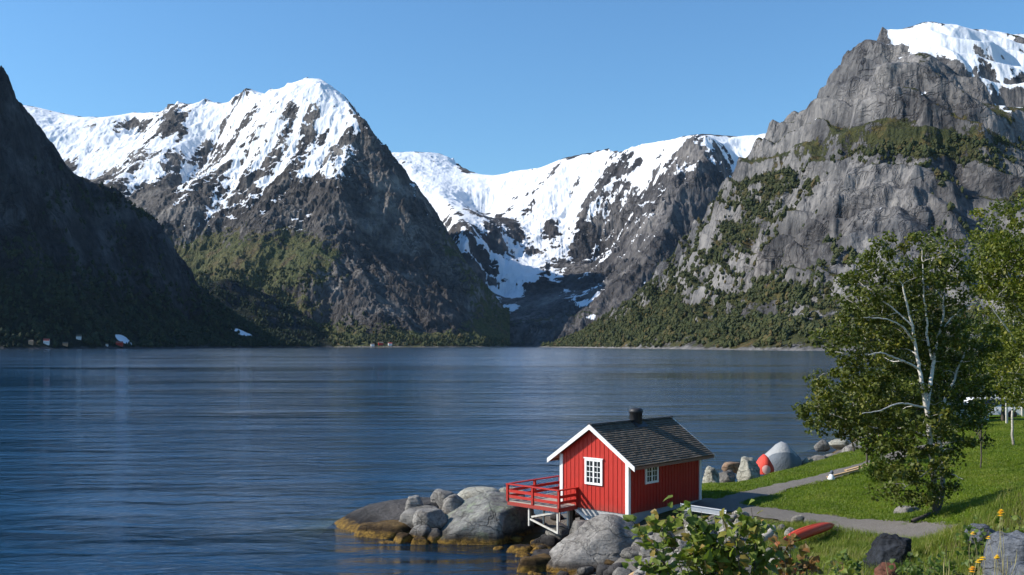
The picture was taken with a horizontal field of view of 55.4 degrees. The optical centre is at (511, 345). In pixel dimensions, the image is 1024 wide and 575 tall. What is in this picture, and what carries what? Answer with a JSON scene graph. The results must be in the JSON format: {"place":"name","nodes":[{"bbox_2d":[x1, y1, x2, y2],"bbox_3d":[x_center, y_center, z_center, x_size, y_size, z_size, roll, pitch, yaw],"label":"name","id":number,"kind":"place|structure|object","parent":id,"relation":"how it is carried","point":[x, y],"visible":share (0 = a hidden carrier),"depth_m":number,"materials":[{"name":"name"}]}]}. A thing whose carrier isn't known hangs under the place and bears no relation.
{"place":"outdoors","nodes":[
{"label":"outdoors","id":0,"kind":"place"},
{"bbox_2d":[0,66,314,348],"bbox_3d":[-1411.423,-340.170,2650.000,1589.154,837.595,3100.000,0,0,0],"label":"mountain","id":1,"kind":"structure","parent":0,"point":[25,187],"depth_m":2640.44,"materials":[{"name":"stone"}]},
{"bbox_2d":[43,339,49,344],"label":"farmhouse","id":2,"kind":"object","parent":1,"relation":"on","point":[46,341],"visible":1,"depth_m":2236.84,"materials":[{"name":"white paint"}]},
{"bbox_2d":[0,155,315,347],"bbox_3d":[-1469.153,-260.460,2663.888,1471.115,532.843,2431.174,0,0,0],"label":"forest","id":3,"kind":"object","parent":1,"relation":"on","point":[270,335],"visible":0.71,"depth_m":2668.81,"materials":[{"name":"plant"}]},
{"bbox_2d":[23,77,509,346],"bbox_3d":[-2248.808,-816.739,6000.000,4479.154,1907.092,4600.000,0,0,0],"label":"mountain peak","id":4,"kind":"structure","parent":0,"point":[305,173],"depth_m":4995.11,"materials":[{"name":"stone"}]},
{"bbox_2d":[192,266,510,346],"bbox_3d":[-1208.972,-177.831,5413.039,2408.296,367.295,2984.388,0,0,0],"label":"forest","id":5,"kind":"object","parent":4,"relation":"on","point":[483,340],"visible":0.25,"depth_m":4200.20,"materials":[{"name":"plant"}]},
{"bbox_2d":[201,279,334,346],"bbox_3d":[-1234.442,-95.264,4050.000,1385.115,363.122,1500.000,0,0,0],"label":"hill","id":6,"kind":"structure","parent":0,"point":[234,288],"depth_m":4008.42,"materials":[{"name":"plant"}]},
{"bbox_2d":[198,276,332,345],"bbox_3d":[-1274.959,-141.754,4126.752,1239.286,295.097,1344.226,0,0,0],"label":"forest","id":7,"kind":"object","parent":6,"relation":"on","point":[288,317],"visible":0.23,"depth_m":3977.93,"materials":[{"name":"plant"}]},
{"bbox_2d":[0,347,1020,574],"bbox_3d":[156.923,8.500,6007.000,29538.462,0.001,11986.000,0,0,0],"label":"water","id":8,"kind":"structure","parent":0,"point":[206,461],"depth_m":93.83,"materials":[{"name":"blue liquid"}]},
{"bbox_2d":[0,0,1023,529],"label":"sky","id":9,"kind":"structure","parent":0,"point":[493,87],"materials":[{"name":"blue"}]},
{"bbox_2d":[392,133,765,346],"bbox_3d":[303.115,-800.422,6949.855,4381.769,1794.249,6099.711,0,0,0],"label":"mountain valley head","id":10,"kind":"object","parent":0,"point":[558,249],"visible":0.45,"depth_m":6291.08},
{"bbox_2d":[406,415,1023,574],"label":"ground","id":11,"kind":"structure","parent":0,"point":[539,531],"depth_m":40.52,"materials":[{"name":"plant"}]},
{"bbox_2d":[326,497,438,537],"bbox_3d":[-5.877,8.442,45.648,5.991,1.783,4.174,-9,2,0],"label":"rock slab","id":12,"kind":"object","parent":11,"relation":"on","point":[352,521],"visible":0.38,"depth_m":45.51,"materials":[{"name":"stone"}]},
{"bbox_2d":[405,495,422,509],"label":"boulder","id":13,"kind":"object","parent":12,"relation":"on","point":[414,501],"visible":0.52,"depth_m":44.23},
{"bbox_2d":[430,489,453,509],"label":"boulder","id":14,"kind":"object","parent":12,"relation":"on","point":[438,496],"visible":0.34,"depth_m":44.79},
{"bbox_2d":[354,520,410,542],"bbox_3d":[-5.679,8.550,43.500,2.792,1.275,1.575,-3,6,0],"label":"boulder","id":15,"kind":"object","parent":11,"relation":"on","point":[384,530],"visible":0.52,"depth_m":43.13,"materials":[{"name":"stone"}]},
{"bbox_2d":[377,540,396,547],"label":"boulder","id":16,"kind":"object","parent":11,"relation":"on","point":[388,543],"visible":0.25,"depth_m":41.82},
{"bbox_2d":[393,532,412,549],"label":"boulder","id":17,"kind":"object","parent":11,"relation":"on","point":[402,538],"visible":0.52,"depth_m":42.02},
{"bbox_2d":[399,505,436,528],"bbox_3d":[-4.118,7.831,43.738,1.962,1.080,1.796,-6,6,0],"label":"boulder","id":18,"kind":"object","parent":11,"relation":"on","point":[406,516],"visible":0.33,"depth_m":43.39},
{"bbox_2d":[408,537,428,551],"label":"boulder","id":19,"kind":"object","parent":11,"relation":"on","point":[419,541],"visible":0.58,"depth_m":41.54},
{"bbox_2d":[409,525,430,538],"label":"boulder","id":20,"kind":"object","parent":11,"relation":"on","point":[420,531],"visible":0.56,"depth_m":42.11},
{"bbox_2d":[412,507,446,529],"bbox_3d":[-3.630,7.679,42.987,1.562,0.936,1.114,3,9,0],"label":"boulder","id":21,"kind":"object","parent":11,"relation":"on","point":[433,517],"visible":0.81,"depth_m":42.66,"materials":[{"name":"stone"}]},
{"bbox_2d":[425,528,441,547],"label":"boulder","id":22,"kind":"object","parent":11,"relation":"on","point":[433,536],"visible":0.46,"depth_m":41.89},
{"bbox_2d":[442,494,463,513],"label":"boulder","id":23,"kind":"object","parent":11,"relation":"on","point":[453,502],"visible":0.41,"depth_m":44.10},
{"bbox_2d":[457,486,499,499],"bbox_3d":[-1.633,7.341,47.462,2.205,0.815,1.840,-5,0,0],"label":"boulder","id":24,"kind":"object","parent":11,"relation":"on","point":[467,493],"visible":0.41,"depth_m":46.96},
{"bbox_2d":[437,492,534,546],"bbox_3d":[-1.132,7.832,43.413,4.347,2.474,3.954,0,0,0],"label":"boulder","id":25,"kind":"object","parent":11,"relation":"on","point":[489,519],"visible":0.79,"depth_m":42.01,"materials":[{"name":"stone"}]},
{"bbox_2d":[492,546,503,552],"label":"stone","id":26,"kind":"object","parent":11,"relation":"on","point":[497,549],"visible":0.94,"depth_m":40.59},
{"bbox_2d":[499,487,524,496],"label":"boulder","id":27,"kind":"object","parent":11,"relation":"on","point":[503,489],"visible":0.12,"depth_m":47.52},
{"bbox_2d":[511,535,523,541],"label":"stone","id":28,"kind":"object","parent":11,"relation":"on","point":[516,538],"visible":1,"depth_m":42.00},
{"bbox_2d":[506,544,532,556],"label":"boulder","id":29,"kind":"object","parent":11,"relation":"on","point":[512,550],"visible":0.66,"depth_m":39.99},
{"bbox_2d":[514,551,529,561],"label":"stone","id":30,"kind":"object","parent":11,"relation":"on","point":[519,555],"visible":0.52,"depth_m":39.20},
{"bbox_2d":[517,553,550,574],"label":"boulder","id":31,"kind":"object","parent":11,"relation":"on","point":[537,563],"visible":0.81,"depth_m":36.55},
{"bbox_2d":[529,544,547,555],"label":"stone","id":32,"kind":"object","parent":11,"relation":"on","point":[543,546],"visible":0.46,"depth_m":39.92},
{"bbox_2d":[534,518,545,525],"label":"stone","id":33,"kind":"object","parent":11,"relation":"on","point":[539,520],"visible":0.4,"depth_m":44.58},
{"bbox_2d":[532,548,551,555],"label":"boulder","id":34,"kind":"object","parent":11,"relation":"on","point":[540,551],"visible":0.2,"depth_m":37.71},
{"bbox_2d":[530,534,558,548],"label":"boulder","id":35,"kind":"object","parent":11,"relation":"on","point":[549,541],"visible":0.41,"depth_m":40.31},
{"bbox_2d":[550,513,563,520],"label":"stone","id":36,"kind":"object","parent":11,"relation":"on","point":[553,517],"visible":0.59,"depth_m":45.53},
{"bbox_2d":[545,526,569,541],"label":"boulder","id":37,"kind":"object","parent":11,"relation":"on","point":[564,532],"visible":0.39,"depth_m":40.60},
{"bbox_2d":[556,570,568,574],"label":"stone","id":38,"kind":"object","parent":11,"relation":"on","point":[560,572],"visible":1,"depth_m":34.99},
{"bbox_2d":[569,519,587,534],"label":"boulder","id":39,"kind":"object","parent":11,"relation":"on","point":[577,524],"visible":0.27,"depth_m":39.39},
{"bbox_2d":[577,566,593,574],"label":"stone","id":40,"kind":"object","parent":11,"relation":"on","point":[587,570],"visible":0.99,"depth_m":34.73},
{"bbox_2d":[546,514,640,573],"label":"boulder","id":41,"kind":"object","parent":11,"relation":"on","point":[595,541],"visible":0.65,"depth_m":36.53,"materials":[{"name":"stone"}]},
{"bbox_2d":[596,564,609,574],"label":"stone","id":42,"kind":"object","parent":11,"relation":"on","point":[601,569],"visible":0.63,"depth_m":34.16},
{"bbox_2d":[604,559,613,564],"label":"stone","id":43,"kind":"object","parent":11,"relation":"on","point":[608,562],"visible":0.76,"depth_m":35.83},
{"bbox_2d":[506,408,714,533],"bbox_3d":[4.317,5.545,42.339,6.108,5.670,6.960,0,0,43],"label":"wooden hut","id":44,"kind":"object","parent":11,"relation":"on","point":[638,466],"visible":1,"depth_m":40.60,"materials":[{"name":"red paint"}]},
{"bbox_2d":[583,457,603,485],"bbox_3d":[3.355,5.195,40.131,1.000,1.110,0.070,0,0,43],"label":"window","id":45,"kind":"structure","parent":44,"relation":"in","point":[593,467],"depth_m":40.12,"materials":[{"name":"white paint"}]},
{"bbox_2d":[645,467,658,483],"bbox_3d":[5.767,5.155,40.120,0.070,1.050,1.000,0,0,43],"label":"window","id":46,"kind":"structure","parent":44,"relation":"in","point":[651,474],"depth_m":40.10,"materials":[{"name":"white paint"}]},
{"bbox_2d":[607,562,622,574],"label":"stone","id":47,"kind":"object","parent":11,"relation":"on","point":[612,568],"visible":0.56,"depth_m":33.78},
{"bbox_2d":[612,567,632,574],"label":"stone","id":48,"kind":"object","parent":11,"relation":"on","point":[621,571],"visible":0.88,"depth_m":33.13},
{"bbox_2d":[620,547,640,558],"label":"stone","id":49,"kind":"object","parent":11,"relation":"on","point":[629,552],"visible":0.59,"depth_m":35.43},
{"bbox_2d":[631,539,642,546],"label":"stone","id":50,"kind":"object","parent":11,"relation":"on","point":[637,540],"visible":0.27,"depth_m":36.00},
{"bbox_2d":[640,546,656,557],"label":"stone","id":51,"kind":"object","parent":11,"relation":"on","point":[645,553],"visible":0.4,"depth_m":34.62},
{"bbox_2d":[651,528,676,550],"bbox_3d":[5.476,7.253,35.215,0.780,1.326,1.050,0,0,-43],"label":"boulder","id":52,"kind":"object","parent":11,"relation":"on","point":[656,537],"visible":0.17,"depth_m":34.94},
{"bbox_2d":[621,495,733,574],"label":"maple bush","id":53,"kind":"object","parent":11,"relation":"on","point":[690,555],"visible":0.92,"depth_m":11.55,"materials":[{"name":"green plant"}]},
{"bbox_2d":[702,466,719,482],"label":"boulder","id":54,"kind":"object","parent":11,"relation":"on","point":[711,474],"visible":0.65,"depth_m":49.36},
{"bbox_2d":[708,515,717,522],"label":"stone","id":55,"kind":"object","parent":11,"relation":"on","point":[710,517],"visible":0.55,"depth_m":37.72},
{"bbox_2d":[719,470,735,482],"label":"boulder","id":56,"kind":"object","parent":11,"relation":"on","point":[728,476],"visible":0.7,"depth_m":50.34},
{"bbox_2d":[719,514,736,522],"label":"stone","id":57,"kind":"object","parent":11,"relation":"on","point":[733,516],"visible":0.48,"depth_m":37.39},
{"bbox_2d":[721,462,739,472],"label":"boulder","id":58,"kind":"object","parent":11,"relation":"on","point":[732,466],"visible":0.64,"depth_m":53.23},
{"bbox_2d":[734,510,749,517],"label":"stone","id":59,"kind":"object","parent":11,"relation":"on","point":[743,512],"visible":0.43,"depth_m":38.44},
{"bbox_2d":[703,499,784,574],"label":"maple bush","id":60,"kind":"object","parent":11,"relation":"on","point":[755,547],"visible":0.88,"depth_m":11.70,"materials":[{"name":"green plant"}]},
{"bbox_2d":[737,456,759,481],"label":"boulder","id":61,"kind":"object","parent":11,"relation":"on","point":[748,468],"visible":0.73,"depth_m":51.29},
{"bbox_2d":[756,454,773,473],"bbox_3d":[13.882,6.521,53.700,1.150,1.059,1.135,0,0,-17],"label":"tent","id":62,"kind":"object","parent":11,"relation":"on","point":[764,463],"visible":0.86,"depth_m":53.30,"materials":[{"name":"red fabric"}]},
{"bbox_2d":[762,465,770,473],"bbox_3d":[13.883,6.800,53.167,0.468,0.500,0.080,0,0,3],"label":"door panel","id":63,"kind":"structure","parent":62,"relation":"in","point":[766,469],"depth_m":53.16,"materials":[{"name":"pink fabric"}]},
{"bbox_2d":[762,525,775,541],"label":"stone","id":64,"kind":"object","parent":11,"relation":"on","point":[768,534],"visible":0.48,"depth_m":30.55,"materials":[{"name":"grey stone"}]},
{"bbox_2d":[765,441,801,471],"bbox_3d":[15.313,6.283,55.437,2.500,1.634,2.033,0,0,14],"label":"tent","id":65,"kind":"object","parent":11,"relation":"on","point":[781,455],"visible":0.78,"depth_m":54.66,"materials":[{"name":"grey fabric"}]},
{"bbox_2d":[768,452,801,470],"bbox_3d":[15.327,6.550,54.886,1.900,1.100,0.972,0,0,14],"label":"door panel","id":66,"kind":"structure","parent":65,"relation":"in","point":[781,460],"depth_m":54.56,"materials":[{"name":"grey fabric"}]},
{"bbox_2d":[784,527,794,535],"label":"stone","id":67,"kind":"object","parent":11,"relation":"on","point":[788,530],"visible":0.45,"depth_m":34.42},
{"bbox_2d":[765,531,823,574],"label":"shrub","id":68,"kind":"object","parent":11,"relation":"on","point":[788,565],"visible":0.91,"depth_m":12.97,"materials":[{"name":"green plant"}]},
{"bbox_2d":[791,515,804,522],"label":"stone","id":69,"kind":"object","parent":11,"relation":"on","point":[798,518],"visible":0.64,"depth_m":37.17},
{"bbox_2d":[801,458,813,464],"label":"boulder","id":70,"kind":"object","parent":11,"relation":"on","point":[805,460],"visible":0.37,"depth_m":55.32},
{"bbox_2d":[811,455,828,460],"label":"boulder","id":71,"kind":"object","parent":11,"relation":"on","point":[817,457],"visible":0.27,"depth_m":57.73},
{"bbox_2d":[814,440,829,451],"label":"boulder","id":72,"kind":"object","parent":11,"relation":"on","point":[822,446],"visible":1,"depth_m":73.75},
{"bbox_2d":[702,441,948,506],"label":"footpath","id":73,"kind":"structure","parent":11,"relation":"on","point":[753,494],"depth_m":46.00,"materials":[{"name":"gravel"}]},
{"bbox_2d":[827,470,834,479],"bbox_3d":[15.271,6.208,46.600,0.380,0.460,0.361,0,0,0],"label":"garden ornament","id":74,"kind":"object","parent":73,"relation":"on","point":[831,476],"visible":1,"depth_m":46.51,"materials":[{"name":"white paint"}]},
{"bbox_2d":[826,467,863,477],"bbox_3d":[16.656,6.053,47.200,3.053,0.756,0.130,0,0,-12],"label":"wooden pole","id":75,"kind":"object","parent":73,"relation":"on","point":[843,473],"visible":0.58,"depth_m":47.05,"materials":[{"name":"beige wood"}]},
{"bbox_2d":[805,553,856,574],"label":"shrub","id":76,"kind":"object","parent":11,"relation":"on","point":[843,569],"visible":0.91,"depth_m":14.07,"materials":[{"name":"green plant"}]},
{"bbox_2d":[828,439,848,449],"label":"boulder","id":77,"kind":"object","parent":11,"relation":"on","point":[839,444],"visible":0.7,"depth_m":75.35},
{"bbox_2d":[828,391,861,451],"bbox_3d":[19.879,4.596,57.979,2.840,3.786,2.892,0,0,-37],"label":"young tree","id":78,"kind":"object","parent":11,"relation":"on","point":[843,399],"visible":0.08,"depth_m":57.97,"materials":[{"name":"green plant"}]},
{"bbox_2d":[826,549,866,574],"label":"weed plant","id":79,"kind":"object","parent":11,"relation":"on","point":[856,565],"visible":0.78,"depth_m":21.98,"materials":[{"name":"green plant"}]},
{"bbox_2d":[842,444,861,451],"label":"boulder","id":80,"kind":"object","parent":11,"relation":"on","point":[847,448],"visible":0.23,"depth_m":61.94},
{"bbox_2d":[848,412,884,461],"bbox_3d":[17.944,4.753,49.434,1.976,2.884,1.781,0,0,0],"label":"young tree","id":81,"kind":"object","parent":11,"relation":"on","point":[866,429],"visible":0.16,"depth_m":49.30,"materials":[{"name":"green plant"}]},
{"bbox_2d":[858,453,895,481],"bbox_3d":[16.868,5.834,44.996,1.718,1.648,1.374,0,0,19],"label":"bush","id":82,"kind":"object","parent":11,"relation":"on","point":[867,467],"visible":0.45,"depth_m":44.84,"materials":[{"name":"green plant"}]},
{"bbox_2d":[737,479,1023,574],"bbox_3d":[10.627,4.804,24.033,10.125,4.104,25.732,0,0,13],"label":"wild grass","id":83,"kind":"structure","parent":11,"relation":"on","point":[850,542],"depth_m":25.54,"materials":[{"name":"plant"}]},
{"bbox_2d":[842,362,921,435],"bbox_3d":[24.020,3.642,63.762,5.150,5.341,5.402,0,0,25],"label":"leafy tree","id":84,"kind":"object","parent":11,"relation":"on","point":[891,385],"visible":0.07,"depth_m":62.97,"materials":[{"name":"green plant"}]},
{"bbox_2d":[874,562,898,574],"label":"boulder","id":85,"kind":"object","parent":11,"relation":"on","point":[880,569],"visible":0.8,"depth_m":22.66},
{"bbox_2d":[863,533,911,569],"bbox_3d":[9.471,5.311,24.473,0.962,1.210,1.285,16,-2,-28],"label":"boulder","id":86,"kind":"object","parent":11,"relation":"on","point":[887,547],"visible":0.65,"depth_m":24.19,"materials":[{"name":"stone"}]},
{"bbox_2d":[791,225,1003,512],"bbox_3d":[14.268,0.944,35.862,7.846,10.580,5.551,0,0,0],"label":"birch tree","id":87,"kind":"object","parent":11,"relation":"on","point":[935,332],"visible":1,"depth_m":35.54,"materials":[{"name":"green plant"}]},
{"bbox_2d":[893,506,918,513],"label":"boulder","id":88,"kind":"object","parent":11,"relation":"on","point":[903,509],"visible":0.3,"depth_m":37.74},
{"bbox_2d":[888,550,924,574],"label":"weed plant","id":89,"kind":"object","parent":11,"relation":"on","point":[907,568],"visible":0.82,"depth_m":16.94,"materials":[{"name":"green plant"}]},
{"bbox_2d":[871,340,970,428],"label":"leafy tree","id":90,"kind":"object","parent":11,"relation":"on","point":[935,395],"visible":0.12,"depth_m":67.17,"materials":[{"name":"green plant"}]},
{"bbox_2d":[911,555,944,574],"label":"weed plant","id":91,"kind":"object","parent":11,"relation":"on","point":[931,563],"visible":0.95,"depth_m":15.02,"materials":[{"name":"green plant"}]},
{"bbox_2d":[932,546,963,574],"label":"weed plant","id":92,"kind":"object","parent":11,"relation":"on","point":[952,563],"visible":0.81,"depth_m":16.86,"materials":[{"name":"green plant"}]},
{"bbox_2d":[933,332,985,401],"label":"leafy tree","id":93,"kind":"object","parent":11,"relation":"on","point":[964,377],"visible":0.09,"depth_m":75.56,"materials":[{"name":"green plant"}]},
{"bbox_2d":[953,407,989,422],"bbox_3d":[29.215,4.661,62.034,2.087,1.742,2.338,0,0,0],"label":"bush","id":94,"kind":"object","parent":11,"relation":"on","point":[970,415],"visible":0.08,"depth_m":61.84,"materials":[{"name":"green plant"}]},
{"bbox_2d":[955,516,992,574],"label":"weed plant","id":95,"kind":"object","parent":11,"relation":"on","point":[970,552],"visible":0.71,"depth_m":17.93,"materials":[{"name":"green plant"}]},
{"bbox_2d":[969,532,978,574],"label":"flower plant","id":96,"kind":"object","parent":11,"relation":"on","point":[976,550],"visible":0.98,"depth_m":16.96,"materials":[{"name":"plant"}]},
{"bbox_2d":[964,523,995,544],"bbox_3d":[9.853,3.974,20.513,0.605,0.419,0.422,0,0,0],"label":"boulder","id":97,"kind":"object","parent":11,"relation":"on","point":[987,529],"visible":0.37,"depth_m":20.38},
{"bbox_2d":[967,389,997,468],"bbox_3d":[22.045,3.983,45.982,1.524,3.866,1.697,0,0,0],"label":"sapling","id":98,"kind":"object","parent":11,"relation":"on","point":[990,411],"visible":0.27,"depth_m":45.95,"materials":[{"name":"green plant"}]},
{"bbox_2d":[945,191,1023,428],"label":"birch tree","id":99,"kind":"object","parent":11,"relation":"on","point":[1006,252],"visible":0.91,"depth_m":45.81,"materials":[{"name":"green plant"}]},
{"bbox_2d":[964,397,1021,416],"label":"house","id":100,"kind":"structure","parent":11,"relation":"on","point":[1016,412],"depth_m":71.08,"materials":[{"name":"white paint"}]},
{"bbox_2d":[969,344,1023,420],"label":"leafy tree","id":101,"kind":"object","parent":11,"relation":"on","point":[1003,412],"visible":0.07,"depth_m":65.86,"materials":[{"name":"green plant"}]},
{"bbox_2d":[972,311,1023,444],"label":"young tree","id":102,"kind":"object","parent":11,"relation":"on","point":[1004,329],"visible":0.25,"depth_m":51.92,"materials":[{"name":"green plant"}]},
{"bbox_2d":[994,554,1001,574],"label":"flower plant","id":103,"kind":"object","parent":11,"relation":"on","point":[997,557],"visible":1,"depth_m":14.49,"materials":[{"name":"plant"}]},
{"bbox_2d":[994,509,1004,574],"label":"flower plant","id":104,"kind":"object","parent":11,"relation":"on","point":[1000,532],"visible":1,"depth_m":15.00,"materials":[{"name":"plant"}]},
{"bbox_2d":[981,530,1023,574],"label":"boulder","id":105,"kind":"object","parent":11,"relation":"on","point":[1013,544],"visible":0.85,"depth_m":17.27,"materials":[{"name":"stone"}]},
{"bbox_2d":[989,509,1023,534],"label":"weed plant","id":106,"kind":"object","parent":11,"relation":"on","point":[1014,518],"visible":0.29,"depth_m":18.98,"materials":[{"name":"green plant"}]},
{"bbox_2d":[1005,403,1007,422],"bbox_3d":[31.832,4.456,62.700,0.120,1.420,0.100,0,0,0],"label":"fence post","id":107,"kind":"object","parent":11,"relation":"on","point":[1006,415],"visible":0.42,"depth_m":62.65,"materials":[{"name":"white wood"}]},
{"bbox_2d":[1007,561,1023,574],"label":"boulder","id":108,"kind":"object","parent":11,"relation":"on","point":[1019,568],"visible":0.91,"depth_m":14.99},
{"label":"stone","id":109,"kind":"object","parent":11,"relation":"on","visible":0},
{"bbox_2d":[783,522,834,541],"bbox_3d":[10.028,6.248,32.903,0.556,0.316,5.832,0,-3,35],"label":"kayak","id":110,"kind":"object","parent":109,"relation":"on","point":[805,532],"visible":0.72,"depth_m":32.58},
{"bbox_3d":[6.884,6.757,38.255,0.320,0.582,0.280,0,0,0],"label":"wooden block","id":111,"kind":"object","parent":11,"relation":"on","visible":0},
{"bbox_2d":[681,503,725,514],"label":"white beam","id":112,"kind":"structure","parent":111,"relation":"on","point":[694,508],"depth_m":38.05,"materials":[{"name":"paint"}]},
{"bbox_2d":[541,22,1023,350],"bbox_3d":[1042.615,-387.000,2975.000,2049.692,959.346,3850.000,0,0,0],"label":"mountain","id":113,"kind":"structure","parent":0,"point":[941,83],"depth_m":2226.58,"materials":[{"name":"stone"}]},
{"bbox_2d":[540,132,1023,347],"bbox_3d":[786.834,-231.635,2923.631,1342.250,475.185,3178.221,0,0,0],"label":"forest","id":114,"kind":"object","parent":113,"relation":"on","point":[756,325],"visible":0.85,"depth_m":2237.24,"materials":[{"name":"plant"}]},
{"bbox_2d":[691,498,961,538],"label":"path","id":115,"kind":"structure","parent":0,"point":[907,529],"depth_m":36.76,"materials":[{"name":"gravel"}]},
{"bbox_2d":[910,512,931,522],"bbox_3d":[14.508,6.088,34.472,1.131,0.285,0.161,0,0,-30],"label":"driftwood","id":116,"kind":"object","parent":115,"relation":"on","point":[916,519],"visible":1,"depth_m":34.34,"materials":[{"name":"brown wood"}]},
{"bbox_2d":[702,420,1023,524],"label":"lawn grass","id":117,"kind":"structure","parent":0,"point":[957,506],"depth_m":44.17,"materials":[{"name":"plant"}]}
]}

